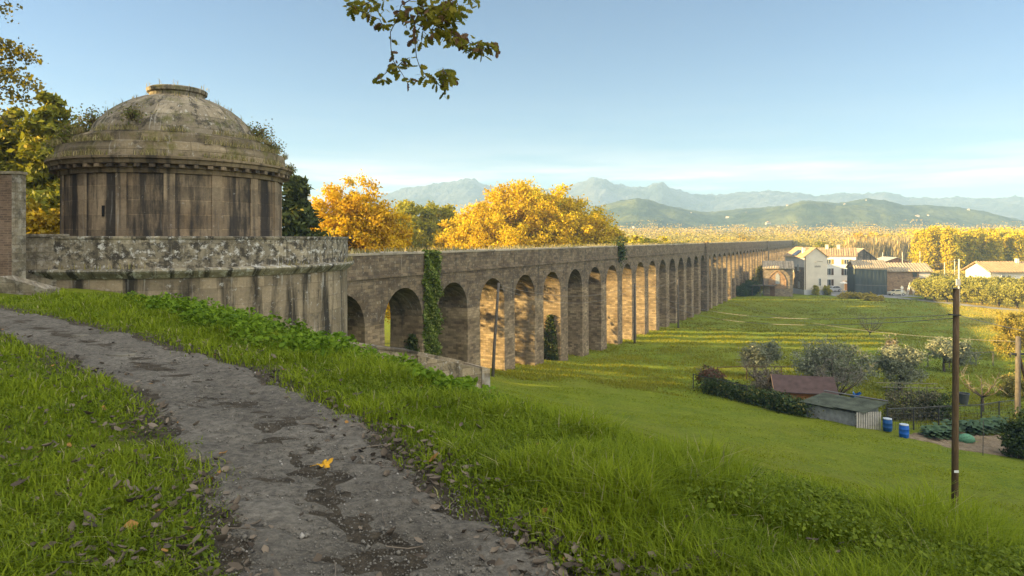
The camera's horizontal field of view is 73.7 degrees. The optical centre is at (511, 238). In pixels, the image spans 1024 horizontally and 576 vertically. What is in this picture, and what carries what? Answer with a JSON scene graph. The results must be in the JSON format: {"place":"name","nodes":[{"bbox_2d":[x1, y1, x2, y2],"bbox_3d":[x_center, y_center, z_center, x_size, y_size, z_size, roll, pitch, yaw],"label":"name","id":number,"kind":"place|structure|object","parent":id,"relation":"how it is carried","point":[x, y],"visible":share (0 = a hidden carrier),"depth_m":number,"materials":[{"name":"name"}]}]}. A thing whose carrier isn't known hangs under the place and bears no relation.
{"place":"outdoors","nodes":[
{"label":"outdoors","id":0,"kind":"place"},
{"bbox_2d":[0,308,559,575],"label":"path","id":1,"kind":"structure","parent":0,"point":[280,513],"depth_m":4.94,"materials":[{"name":"grey gravel"}]},
{"bbox_2d":[17,331,579,575],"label":"grit","id":2,"kind":"object","parent":1,"relation":"on","point":[368,546],"visible":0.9,"depth_m":4.22,"materials":[{"name":"gravel"}]},
{"bbox_2d":[192,416,594,575],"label":"twigs","id":3,"kind":"object","parent":1,"relation":"on","point":[382,511],"visible":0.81,"depth_m":4.01,"materials":[{"name":"brown wood"}]},
{"bbox_2d":[0,286,1023,575],"bbox_3d":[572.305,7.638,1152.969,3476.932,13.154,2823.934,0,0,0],"label":"ground","id":4,"kind":"structure","parent":0,"point":[762,422],"depth_m":35.43,"materials":[{"name":"green plant"}]},
{"bbox_2d":[0,171,27,278],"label":"brick pier","id":5,"kind":"structure","parent":4,"relation":"on","point":[12,222],"depth_m":21.74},
{"bbox_2d":[0,106,34,179],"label":"tree","id":6,"kind":"object","parent":4,"relation":"on","point":[8,161],"visible":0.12,"depth_m":40.44,"materials":[{"name":"plant"}]},
{"bbox_2d":[0,0,50,132],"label":"leaning tree","id":7,"kind":"object","parent":4,"relation":"on","point":[9,71],"visible":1,"depth_m":20.50,"materials":[{"name":"green plant"}]},
{"bbox_2d":[0,275,59,294],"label":"ramp kerb","id":8,"kind":"structure","parent":4,"relation":"on","point":[12,284],"depth_m":20.18,"materials":[{"name":"grey stone"}]},
{"bbox_2d":[26,195,59,233],"bbox_3d":[-25.483,0.145,37.014,8.474,5.002,5.325,0,0,0],"label":"golden bush","id":9,"kind":"object","parent":4,"relation":"on","point":[36,223],"visible":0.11,"depth_m":35.90,"materials":[{"name":"yellow plant"}]},
{"bbox_2d":[6,90,84,218],"bbox_3d":[-26.988,-3.189,40.114,7.720,11.053,7.828,0,0,-16],"label":"tree","id":10,"kind":"object","parent":4,"relation":"on","point":[42,185],"visible":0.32,"depth_m":39.12,"materials":[{"name":"plant"}]},
{"bbox_2d":[26,234,68,286],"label":"boundary wall","id":11,"kind":"structure","parent":4,"relation":"on","point":[39,251],"depth_m":22.93,"materials":[{"name":"grey stone"}]},
{"bbox_2d":[28,84,353,339],"bbox_3d":[-14.900,2.785,30.400,15.360,18.830,15.360,0,0,0],"label":"domed cistern","id":12,"kind":"object","parent":4,"relation":"on","point":[184,217],"visible":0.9,"depth_m":26.30,"materials":[{"name":"stone"}]},
{"bbox_2d":[40,133,69,154],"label":"shrub","id":13,"kind":"object","parent":12,"relation":"on","point":[53,148],"visible":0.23,"depth_m":28.36,"materials":[{"name":"green plant"}]},
{"bbox_2d":[50,114,89,142],"bbox_3d":[-18.153,-4.427,28.749,2.143,1.740,1.715,0,0,0],"label":"shrub","id":14,"kind":"object","parent":12,"relation":"on","point":[69,128],"visible":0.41,"depth_m":28.39,"materials":[{"name":"green plant"}]},
{"bbox_2d":[69,103,105,132],"bbox_3d":[-17.750,-4.804,28.823,1.884,2.097,1.376,0,0,0],"label":"shrub","id":15,"kind":"object","parent":12,"relation":"on","point":[92,119],"visible":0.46,"depth_m":28.62,"materials":[{"name":"green plant"}]},
{"bbox_2d":[111,102,156,123],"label":"shrub","id":16,"kind":"object","parent":12,"relation":"on","point":[132,114],"visible":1,"depth_m":26.49,"materials":[{"name":"green plant"}]},
{"bbox_2d":[44,78,352,269],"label":"roof grass","id":17,"kind":"structure","parent":12,"relation":"on","point":[106,136],"depth_m":26.96,"materials":[{"name":"green plant"}]},
{"bbox_2d":[247,121,279,141],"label":"shrub","id":18,"kind":"object","parent":12,"relation":"on","point":[257,132],"visible":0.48,"depth_m":30.89,"materials":[{"name":"green plant"}]},
{"bbox_2d":[282,174,330,236],"bbox_3d":[-16.456,1.448,51.238,8.620,12.877,8.373,0,0,0],"label":"cypress","id":19,"kind":"object","parent":4,"relation":"on","point":[300,217],"visible":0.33,"depth_m":51.35,"materials":[{"name":"green plant"}]},
{"bbox_2d":[123,290,537,411],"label":"nettles","id":20,"kind":"object","parent":4,"relation":"on","point":[202,312],"visible":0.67,"depth_m":11.50,"materials":[{"name":"green plant"}]},
{"bbox_2d":[308,168,417,323],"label":"yellow maple","id":21,"kind":"object","parent":4,"relation":"on","point":[376,228],"visible":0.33,"depth_m":68.68,"materials":[{"name":"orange plant"}]},
{"bbox_2d":[354,214,420,249],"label":"tree","id":22,"kind":"object","parent":4,"relation":"on","point":[414,242],"visible":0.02,"depth_m":116.77,"materials":[{"name":"yellow plant"}]},
{"bbox_2d":[338,340,489,389],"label":"wall","id":23,"kind":"structure","parent":4,"relation":"on","point":[450,366],"depth_m":23.93,"materials":[{"name":"stone"}]},
{"bbox_2d":[393,199,440,248],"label":"tree","id":24,"kind":"object","parent":4,"relation":"on","point":[427,229],"visible":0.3,"depth_m":122.49,"materials":[{"name":"green plant"}]},
{"bbox_2d":[343,0,500,99],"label":"oak tree","id":25,"kind":"object","parent":4,"relation":"on","point":[447,12],"visible":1,"depth_m":7.22,"materials":[{"name":"green plant"}]},
{"bbox_2d":[419,200,457,249],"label":"tree","id":26,"kind":"object","parent":4,"relation":"on","point":[446,211],"visible":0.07,"depth_m":128.56,"materials":[{"name":"green plant"}]},
{"bbox_2d":[427,217,465,248],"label":"tree","id":27,"kind":"object","parent":4,"relation":"on","point":[444,224],"visible":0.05,"depth_m":116.43,"materials":[{"name":"yellow plant"}]},
{"bbox_2d":[491,283,499,376],"bbox_3d":[-1.276,7.394,52.386,0.855,7.984,0.254,0,0,-39],"label":"utility pole","id":28,"kind":"object","parent":4,"relation":"on","point":[495,335],"visible":0.85,"depth_m":52.30,"materials":[{"name":"brown wood"}]},
{"bbox_2d":[0,288,1023,575],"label":"grass","id":29,"kind":"structure","parent":4,"relation":"on","point":[660,462],"depth_m":4.41,"materials":[{"name":"green plant"}]},
{"bbox_2d":[0,323,857,575],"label":"fallen leaves","id":30,"kind":"object","parent":29,"relation":"on","point":[318,556],"depth_m":3.98,"materials":[{"name":"brown plant"}]},
{"bbox_2d":[0,320,1023,575],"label":"clover","id":31,"kind":"object","parent":4,"relation":"on","point":[708,506],"visible":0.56,"depth_m":3.96,"materials":[{"name":"green plant"}]},
{"bbox_2d":[432,176,625,248],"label":"plane tree","id":32,"kind":"object","parent":4,"relation":"on","point":[524,214],"visible":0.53,"depth_m":107.86,"materials":[{"name":"yellow plant"}]},
{"bbox_2d":[347,240,799,370],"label":"aqueduct","id":33,"kind":"object","parent":4,"relation":"on","point":[574,277],"visible":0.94,"depth_m":62.66,"materials":[{"name":"stone"}]},
{"bbox_2d":[404,333,419,351],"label":"ivy","id":34,"kind":"object","parent":33,"relation":"attached to","point":[411,344],"visible":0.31,"depth_m":45.54,"materials":[{"name":"green plant"}]},
{"bbox_2d":[421,249,445,356],"bbox_3d":[-5.217,4.966,46.172,1.277,8.533,2.229,0,0,27],"label":"ivy","id":35,"kind":"object","parent":33,"relation":"attached to","point":[432,295],"visible":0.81,"depth_m":46.06,"materials":[{"name":"green plant"}]},
{"bbox_2d":[544,314,558,360],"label":"ivy","id":36,"kind":"object","parent":33,"relation":"attached to","point":[553,354],"visible":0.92,"depth_m":66.96,"materials":[{"name":"green plant"}]},
{"bbox_2d":[612,236,627,267],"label":"hanging shrub","id":37,"kind":"object","parent":33,"relation":"hanging from","point":[621,250],"visible":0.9,"depth_m":82.90,"materials":[{"name":"green plant"}]},
{"bbox_2d":[634,283,635,342],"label":"utility pole","id":38,"kind":"object","parent":4,"relation":"on","point":[634,313],"visible":0.85,"depth_m":84.40,"materials":[{"name":"brown wood"}]},
{"bbox_2d":[695,364,732,385],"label":"garden bush","id":39,"kind":"object","parent":4,"relation":"on","point":[707,372],"visible":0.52,"depth_m":54.78,"materials":[{"name":"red plant"}]},
{"bbox_2d":[736,285,748,296],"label":"round bush","id":40,"kind":"object","parent":4,"relation":"on","point":[742,290],"visible":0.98,"depth_m":165.38,"materials":[{"name":"green plant"}]},
{"bbox_2d":[742,277,760,295],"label":"round bush","id":41,"kind":"object","parent":4,"relation":"on","point":[749,283],"visible":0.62,"depth_m":168.09,"materials":[{"name":"green plant"}]},
{"bbox_2d":[490,296,1023,434],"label":"field grass","id":42,"kind":"structure","parent":4,"relation":"on","point":[544,365],"depth_m":77.52,"materials":[{"name":"green plant"}]},
{"bbox_2d":[752,266,762,292],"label":"climbing bush","id":43,"kind":"object","parent":4,"relation":"on","point":[759,276],"visible":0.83,"depth_m":175.37,"materials":[{"name":"plant"}]},
{"bbox_2d":[693,374,823,418],"bbox_3d":[17.648,11.338,49.180,3.331,1.609,11.662,0,0,-25],"label":"hedge","id":44,"kind":"object","parent":4,"relation":"on","point":[778,401],"visible":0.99,"depth_m":48.58,"materials":[{"name":"green plant"}]},
{"bbox_2d":[730,338,786,372],"bbox_3d":[22.571,11.184,62.025,4.780,4.205,3.466,0,0,0],"label":"garden olive","id":45,"kind":"object","parent":4,"relation":"on","point":[755,352],"visible":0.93,"depth_m":61.60,"materials":[{"name":"green plant"}]},
{"bbox_2d":[735,353,781,387],"bbox_3d":[20.175,10.978,56.079,3.757,3.448,2.965,0,0,0],"label":"bare shrub","id":46,"kind":"object","parent":4,"relation":"on","point":[747,367],"visible":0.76,"depth_m":56.00,"materials":[{"name":"brown plant"}]},
{"bbox_2d":[747,367,785,391],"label":"garden bush","id":47,"kind":"object","parent":4,"relation":"on","point":[764,384],"visible":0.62,"depth_m":54.27,"materials":[{"name":"green plant"}]},
{"bbox_2d":[751,260,794,296],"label":"stone annex","id":48,"kind":"object","parent":4,"relation":"on","point":[777,278],"visible":0.97,"depth_m":167.11,"materials":[{"name":"stone"}]},
{"bbox_2d":[768,374,838,398],"bbox_3d":[21.436,12.060,50.513,4.340,3.850,3.600,0,0,14],"label":"garden hut","id":49,"kind":"object","parent":4,"relation":"on","point":[807,387],"visible":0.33,"depth_m":49.56,"materials":[{"name":"red wood"}]},
{"bbox_2d":[784,247,828,294],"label":"tall house","id":50,"kind":"structure","parent":4,"relation":"on","point":[810,269],"depth_m":171.00,"materials":[{"name":"paint"}]},
{"bbox_2d":[613,219,1023,247],"bbox_3d":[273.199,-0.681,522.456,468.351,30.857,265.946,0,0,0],"label":"woods","id":51,"kind":"object","parent":4,"relation":"on","point":[721,233],"visible":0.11,"depth_m":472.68,"materials":[{"name":"yellow plant"}]},
{"bbox_2d":[788,334,882,395],"bbox_3d":[25.365,10.229,54.008,7.023,5.802,5.477,0,0,0],"label":"garden olive","id":52,"kind":"object","parent":4,"relation":"on","point":[806,365],"visible":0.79,"depth_m":53.39,"materials":[{"name":"green plant"}]},
{"bbox_2d":[818,244,856,289],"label":"white farmhouse","id":53,"kind":"object","parent":4,"relation":"on","point":[838,259],"visible":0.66,"depth_m":186.13,"materials":[{"name":"paint"}]},
{"bbox_2d":[799,390,887,426],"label":"tool shed","id":54,"kind":"structure","parent":4,"relation":"on","point":[840,409],"depth_m":44.09,"materials":[{"name":"grey metal"}]},
{"bbox_2d":[810,352,878,394],"bbox_3d":[23.985,10.555,50.439,4.868,4.213,4.690,0,0,0],"label":"bare shrub","id":55,"kind":"object","parent":4,"relation":"on","point":[842,384],"visible":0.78,"depth_m":50.10,"materials":[{"name":"brown plant"}]},
{"bbox_2d":[836,291,860,298],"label":"verge bush","id":56,"kind":"object","parent":4,"relation":"on","point":[847,295],"visible":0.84,"depth_m":160.66,"materials":[{"name":"green plant"}]},
{"bbox_2d":[845,260,888,294],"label":"screened barn","id":57,"kind":"structure","parent":4,"relation":"on","point":[868,277],"depth_m":170.66,"materials":[{"name":"metal"}]},
{"bbox_2d":[856,248,877,259],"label":"stone barn","id":58,"kind":"structure","parent":4,"relation":"on","point":[863,254],"depth_m":190.00,"materials":[{"name":"tile"}]},
{"bbox_2d":[855,412,880,429],"bbox_3d":[22.088,11.344,42.329,1.750,1.150,0.065,0,0,-8],"label":"pallet fence","id":59,"kind":"object","parent":4,"relation":"on","point":[871,424],"visible":0.83,"depth_m":42.31,"materials":[{"name":"grey wood"}]},
{"bbox_2d":[863,294,884,300],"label":"verge bush","id":60,"kind":"object","parent":4,"relation":"on","point":[875,297],"visible":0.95,"depth_m":154.38,"materials":[{"name":"green plant"}]},
{"bbox_2d":[844,234,913,262],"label":"bare poplars","id":61,"kind":"object","parent":4,"relation":"on","point":[875,247],"visible":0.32,"depth_m":291.10,"materials":[{"name":"beige plant"}]},
{"bbox_2d":[882,417,892,431],"bbox_3d":[23.100,11.447,42.000,0.559,0.774,0.559,0,0,0],"label":"water barrel","id":62,"kind":"object","parent":4,"relation":"on","point":[887,424],"visible":1,"depth_m":41.80,"materials":[{"name":"blue plastic"}]},
{"bbox_2d":[877,257,909,262],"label":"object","id":63,"kind":"structure","parent":4,"relation":"on","point":[892,259],"depth_m":262.00,"materials":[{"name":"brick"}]},
{"bbox_2d":[867,343,933,390],"bbox_3d":[32.639,11.159,57.543,4.797,4.701,4.594,0,0,0],"label":"garden olive","id":64,"kind":"object","parent":4,"relation":"on","point":[901,359],"visible":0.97,"depth_m":56.89,"materials":[{"name":"green plant"}]},
{"bbox_2d":[899,423,908,437],"bbox_3d":[23.313,11.437,40.600,0.559,0.792,0.559,0,0,0],"label":"water barrel","id":65,"kind":"object","parent":4,"relation":"on","point":[904,430],"visible":1,"depth_m":40.39,"materials":[{"name":"blue plastic"}]},
{"bbox_2d":[885,262,933,294],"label":"brick barn","id":66,"kind":"structure","parent":4,"relation":"on","point":[898,275],"depth_m":172.44,"materials":[{"name":"tile"}]},
{"bbox_2d":[876,382,944,422],"bbox_3d":[27.461,11.283,46.724,4.302,2.576,2.511,0,0,0],"label":"bean trellis","id":67,"kind":"object","parent":4,"relation":"on","point":[896,398],"visible":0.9,"depth_m":46.63,"materials":[{"name":"green plant"}]},
{"bbox_2d":[906,230,924,262],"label":"poplar tree","id":68,"kind":"object","parent":4,"relation":"on","point":[914,245],"visible":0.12,"depth_m":244.46,"materials":[{"name":"yellow plant"}]},
{"bbox_2d":[910,276,934,299],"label":"olive tree","id":69,"kind":"object","parent":4,"relation":"on","point":[914,285],"visible":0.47,"depth_m":157.54,"materials":[{"name":"green plant"}]},
{"bbox_2d":[912,224,941,270],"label":"poplar tree","id":70,"kind":"object","parent":4,"relation":"on","point":[928,253],"visible":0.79,"depth_m":224.85,"materials":[{"name":"yellow plant"}]},
{"bbox_2d":[918,278,942,300],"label":"olive tree","id":71,"kind":"object","parent":4,"relation":"on","point":[926,287],"visible":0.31,"depth_m":155.56,"materials":[{"name":"green plant"}]},
{"bbox_2d":[910,387,959,420],"bbox_3d":[29.148,11.638,47.063,2.910,2.802,2.621,0,0,44],"label":"garden bush","id":72,"kind":"object","parent":4,"relation":"on","point":[944,409],"visible":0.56,"depth_m":46.58,"materials":[{"name":"green plant"}]},
{"bbox_2d":[929,277,960,301],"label":"olive tree","id":73,"kind":"object","parent":4,"relation":"on","point":[943,287],"visible":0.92,"depth_m":151.30,"materials":[{"name":"green plant"}]},
{"bbox_2d":[931,269,965,277],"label":"scrub","id":74,"kind":"object","parent":4,"relation":"on","point":[950,272],"visible":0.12,"depth_m":202.18,"materials":[{"name":"yellow plant"}]},
{"bbox_2d":[887,400,1014,429],"bbox_3d":[29.562,11.826,45.199,13.767,2.605,0.416,0,0,-26],"label":"wire fence","id":75,"kind":"object","parent":4,"relation":"on","point":[930,407],"visible":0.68,"depth_m":44.48,"materials":[{"name":"metal"}]},
{"bbox_2d":[919,336,983,371],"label":"garden olive","id":76,"kind":"object","parent":4,"relation":"on","point":[964,348],"visible":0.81,"depth_m":67.61,"materials":[{"name":"green plant"}]},
{"bbox_2d":[937,224,965,271],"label":"poplar tree","id":77,"kind":"object","parent":4,"relation":"on","point":[949,247],"visible":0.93,"depth_m":220.92,"materials":[{"name":"yellow plant"}]},
{"bbox_2d":[948,288,961,505],"bbox_3d":[15.954,6.175,24.600,0.305,8.796,0.300,0,0,0],"label":"utility pole","id":78,"kind":"object","parent":4,"relation":"on","point":[955,409],"visible":0.9,"depth_m":24.52,"materials":[{"name":"brown wood"}]},
{"bbox_2d":[637,286,946,318],"bbox_3d":[15.595,4.435,54.549,0.024,3.397,59.908,0,0,-1],"label":"cable","id":79,"kind":"object","parent":78,"relation":"attached to","point":[804,318],"visible":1,"depth_m":31.79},
{"bbox_2d":[635,288,952,324],"bbox_3d":[15.595,4.753,54.549,0.024,3.795,59.908,0,0,-1],"label":"cable","id":80,"kind":"object","parent":78,"relation":"attached to","point":[836,324],"visible":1,"depth_m":32.24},
{"bbox_2d":[898,225,1023,238],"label":"woods","id":81,"kind":"object","parent":4,"relation":"on","point":[1001,230],"visible":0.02,"depth_m":340.65,"materials":[{"name":"yellow plant"}]},
{"bbox_2d":[954,231,971,268],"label":"poplar tree","id":82,"kind":"object","parent":4,"relation":"on","point":[962,238],"visible":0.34,"depth_m":228.11,"materials":[{"name":"green plant"}]},
{"bbox_2d":[909,432,1017,457],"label":"soil","id":83,"kind":"structure","parent":4,"relation":"on","point":[992,444],"depth_m":40.06,"materials":[{"name":"soil"}]},
{"bbox_2d":[922,427,942,438],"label":"cabbage plant","id":84,"kind":"object","parent":83,"relation":"on","point":[931,432],"visible":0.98,"depth_m":40.66,"materials":[{"name":"green plant"}]},
{"bbox_2d":[933,425,951,438],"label":"cabbage plant","id":85,"kind":"object","parent":83,"relation":"on","point":[944,432],"visible":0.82,"depth_m":40.99,"materials":[{"name":"green plant"}]},
{"bbox_2d":[959,433,975,442],"bbox_3d":[27.125,11.940,40.807,1.026,0.544,0.732,0,0,0],"label":"green sack","id":86,"kind":"object","parent":83,"relation":"on","point":[966,438],"visible":0.91,"depth_m":40.55,"materials":[{"name":"green plastic"}]},
{"bbox_2d":[965,422,987,434],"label":"cabbage plant","id":87,"kind":"object","parent":83,"relation":"on","point":[976,427],"visible":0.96,"depth_m":42.48,"materials":[{"name":"green plant"}]},
{"bbox_2d":[959,392,969,404],"bbox_3d":[35.030,12.428,53.000,0.920,0.840,0.920,0,0,0],"label":"plant tub","id":88,"kind":"object","parent":4,"relation":"on","point":[963,398],"visible":0.81,"depth_m":52.71,"materials":[{"name":"plastic"}]},
{"bbox_2d":[952,277,978,302],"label":"olive tree","id":89,"kind":"object","parent":4,"relation":"on","point":[965,296],"visible":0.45,"depth_m":148.68,"materials":[{"name":"green plant"}]},
{"bbox_2d":[962,229,983,263],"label":"poplar tree","id":90,"kind":"object","parent":4,"relation":"on","point":[974,248],"visible":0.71,"depth_m":227.75,"materials":[{"name":"green plant"}]},
{"bbox_2d":[961,279,998,304],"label":"olive tree","id":91,"kind":"object","parent":4,"relation":"on","point":[974,290],"visible":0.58,"depth_m":145.73,"materials":[{"name":"green plant"}]},
{"bbox_2d":[974,232,989,255],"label":"poplar tree","id":92,"kind":"object","parent":4,"relation":"on","point":[982,236],"visible":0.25,"depth_m":228.94,"materials":[{"name":"yellow plant"}]},
{"bbox_2d":[960,364,1007,411],"bbox_3d":[34.632,11.319,50.505,3.407,3.603,3.016,0,0,21],"label":"bare fruit tree","id":93,"kind":"object","parent":4,"relation":"on","point":[982,396],"visible":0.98,"depth_m":50.43,"materials":[{"name":"brown plant"}]},
{"bbox_2d":[976,274,1006,284],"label":"olive tree","id":94,"kind":"object","parent":4,"relation":"on","point":[995,279],"visible":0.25,"depth_m":160.38,"materials":[{"name":"green plant"}]},
{"bbox_2d":[960,259,1023,278],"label":"white house","id":95,"kind":"structure","parent":4,"relation":"on","point":[1007,268],"depth_m":167.24,"materials":[{"name":"paint"}]},
{"bbox_2d":[979,232,1005,260],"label":"poplar tree","id":96,"kind":"object","parent":4,"relation":"on","point":[994,250],"visible":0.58,"depth_m":223.03,"materials":[{"name":"yellow plant"}]},
{"bbox_2d":[979,282,1006,306],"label":"olive tree","id":97,"kind":"object","parent":4,"relation":"on","point":[990,291],"visible":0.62,"depth_m":141.50,"materials":[{"name":"green plant"}]},
{"bbox_2d":[988,310,1023,356],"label":"golden tree","id":98,"kind":"object","parent":4,"relation":"on","point":[1006,343],"visible":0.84,"depth_m":78.83,"materials":[{"name":"yellow plant"}]},
{"bbox_2d":[991,406,1023,459],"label":"edge bush","id":99,"kind":"object","parent":4,"relation":"on","point":[1013,442],"visible":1,"depth_m":37.49,"materials":[{"name":"green plant"}]},
{"bbox_2d":[991,371,1023,397],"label":"golden tree","id":100,"kind":"object","parent":4,"relation":"on","point":[1008,386],"visible":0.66,"depth_m":55.82,"materials":[{"name":"green plant"}]},
{"bbox_2d":[998,280,1023,308],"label":"olive tree","id":101,"kind":"object","parent":4,"relation":"on","point":[1010,293],"visible":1,"depth_m":137.54,"materials":[{"name":"green plant"}]},
{"bbox_2d":[1002,229,1023,260],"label":"poplar tree","id":102,"kind":"object","parent":4,"relation":"on","point":[1014,250],"visible":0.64,"depth_m":223.06,"materials":[{"name":"yellow plant"}]},
{"bbox_2d":[1010,336,1023,412],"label":"utility pole","id":103,"kind":"object","parent":4,"relation":"on","point":[1019,367],"visible":0.65,"depth_m":40.90,"materials":[{"name":"brown wood"}]},
{"bbox_2d":[0,0,1023,203],"label":"sky","id":104,"kind":"structure","parent":0,"point":[907,98],"materials":[{"name":"blue"}]},
{"bbox_2d":[348,240,784,253],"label":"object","id":105,"kind":"structure","parent":0,"point":[417,249],"depth_m":58.53,"materials":[{"name":"stone"}]},
{"bbox_2d":[282,177,1023,231],"bbox_3d":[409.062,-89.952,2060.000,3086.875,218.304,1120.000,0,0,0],"label":"mountains","id":106,"kind":"structure","parent":0,"point":[460,193],"depth_m":1918.49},
{"bbox_2d":[357,198,1023,237],"bbox_3d":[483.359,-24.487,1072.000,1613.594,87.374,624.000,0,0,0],"label":"hills","id":107,"kind":"structure","parent":0,"point":[803,213],"depth_m":951.84,"materials":[{"name":"green plant"}]},
{"bbox_2d":[831,290,920,296],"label":"yard","id":108,"kind":"structure","parent":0,"point":[834,293],"depth_m":168.70,"materials":[{"name":"concrete"}]},
{"bbox_2d":[762,291,1021,311],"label":"road","id":109,"kind":"structure","parent":0,"point":[950,303],"depth_m":148.17,"materials":[{"name":"grey asphalt"}]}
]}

